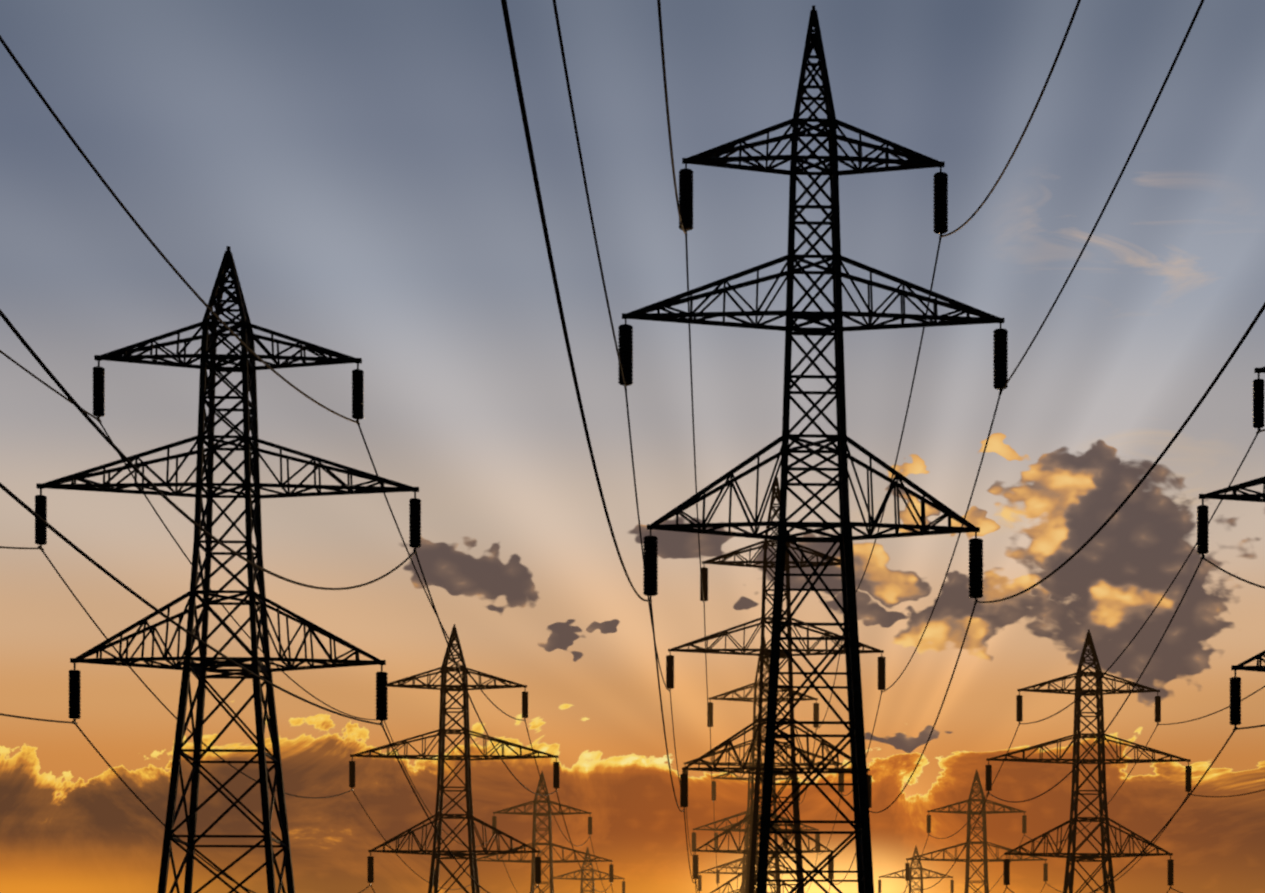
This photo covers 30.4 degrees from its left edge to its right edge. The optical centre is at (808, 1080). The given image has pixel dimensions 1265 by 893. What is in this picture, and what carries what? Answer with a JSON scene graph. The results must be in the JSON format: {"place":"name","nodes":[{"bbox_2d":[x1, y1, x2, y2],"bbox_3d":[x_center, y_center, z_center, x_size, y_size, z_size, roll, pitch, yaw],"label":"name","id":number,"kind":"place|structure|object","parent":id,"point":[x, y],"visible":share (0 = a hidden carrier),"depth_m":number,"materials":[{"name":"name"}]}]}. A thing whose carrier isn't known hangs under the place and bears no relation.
{"place":"outdoors","nodes":[
{"label":"outdoors","id":0,"kind":"place"},
{"bbox_2d":[0,35,420,892],"bbox_3d":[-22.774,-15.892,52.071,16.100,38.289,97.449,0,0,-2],"label":"pylon","id":1,"kind":"object","parent":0,"point":[212,329],"visible":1,"depth_m":96.87,"materials":[{"name":"metal"}]},
{"bbox_2d":[41,422,559,892],"bbox_3d":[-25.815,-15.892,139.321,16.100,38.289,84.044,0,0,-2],"label":"pylon","id":2,"kind":"object","parent":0,"point":[436,853],"visible":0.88,"depth_m":177.18,"materials":[{"name":"metal"}]},
{"bbox_2d":[352,721,613,892],"bbox_3d":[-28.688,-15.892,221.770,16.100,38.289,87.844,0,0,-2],"label":"pylon","id":3,"kind":"object","parent":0,"point":[550,861],"visible":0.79,"depth_m":261.64,"materials":[{"name":"metal"}]},
{"bbox_2d":[475,836,624,892],"bbox_3d":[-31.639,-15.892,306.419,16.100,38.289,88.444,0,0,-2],"label":"pylon","id":4,"kind":"object","parent":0,"point":[590,879],"visible":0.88,"depth_m":346.58,"materials":[{"name":"metal"}]},
{"bbox_2d":[0,0,1264,892],"label":"sky","id":5,"kind":"structure","parent":0,"point":[363,167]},
{"bbox_2d":[716,834,784,892],"bbox_3d":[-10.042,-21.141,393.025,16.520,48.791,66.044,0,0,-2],"label":"pylon","id":6,"kind":"object","parent":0,"point":[718,878],"visible":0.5,"depth_m":422.42,"materials":[{"name":"metal"}]},
{"bbox_2d":[696,788,817,892],"bbox_3d":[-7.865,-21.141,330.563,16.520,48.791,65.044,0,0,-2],"label":"pylon","id":7,"kind":"object","parent":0,"point":[714,872],"visible":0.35,"depth_m":359.47,"materials":[{"name":"metal"}]},
{"bbox_2d":[686,728,840,892],"bbox_3d":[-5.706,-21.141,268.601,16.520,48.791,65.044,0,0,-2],"label":"pylon","id":8,"kind":"object","parent":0,"point":[747,812],"visible":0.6,"depth_m":297.47,"materials":[{"name":"metal"}]},
{"bbox_2d":[670,604,881,892],"bbox_3d":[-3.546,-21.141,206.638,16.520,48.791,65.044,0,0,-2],"label":"pylon","id":9,"kind":"object","parent":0,"point":[695,858],"visible":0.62,"depth_m":235.52,"materials":[{"name":"metal"}]},
{"bbox_2d":[625,235,1000,892],"bbox_3d":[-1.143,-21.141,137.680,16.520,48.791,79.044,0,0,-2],"label":"pylon","id":10,"kind":"object","parent":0,"point":[881,660],"visible":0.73,"depth_m":173.23,"materials":[{"name":"metal"}]},
{"bbox_2d":[501,0,1264,892],"bbox_3d":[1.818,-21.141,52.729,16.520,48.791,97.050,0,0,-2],"label":"pylon","id":11,"kind":"object","parent":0,"point":[829,124],"visible":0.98,"depth_m":97.47,"materials":[{"name":"metal"}]},
{"bbox_2d":[878,835,1045,892],"bbox_3d":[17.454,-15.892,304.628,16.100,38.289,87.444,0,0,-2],"label":"pylon","id":12,"kind":"object","parent":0,"point":[920,876],"visible":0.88,"depth_m":344.43,"materials":[{"name":"metal"}]},
{"bbox_2d":[905,724,1187,892],"bbox_3d":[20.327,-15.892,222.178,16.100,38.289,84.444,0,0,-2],"label":"pylon","id":13,"kind":"object","parent":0,"point":[982,813],"visible":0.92,"depth_m":260.43,"materials":[{"name":"metal"}]},
{"bbox_2d":[985,433,1264,892],"bbox_3d":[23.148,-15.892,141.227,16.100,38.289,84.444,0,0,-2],"label":"pylon","id":14,"kind":"object","parent":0,"point":[1098,674],"visible":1,"depth_m":179.48,"materials":[{"name":"metal"}]},
{"bbox_2d":[1197,366,1264,730],"bbox_3d":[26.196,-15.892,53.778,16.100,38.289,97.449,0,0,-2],"label":"pylon","id":15,"kind":"object","parent":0,"point":[1203,540],"visible":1,"depth_m":98.62,"materials":[{"name":"metal"}]}
]}

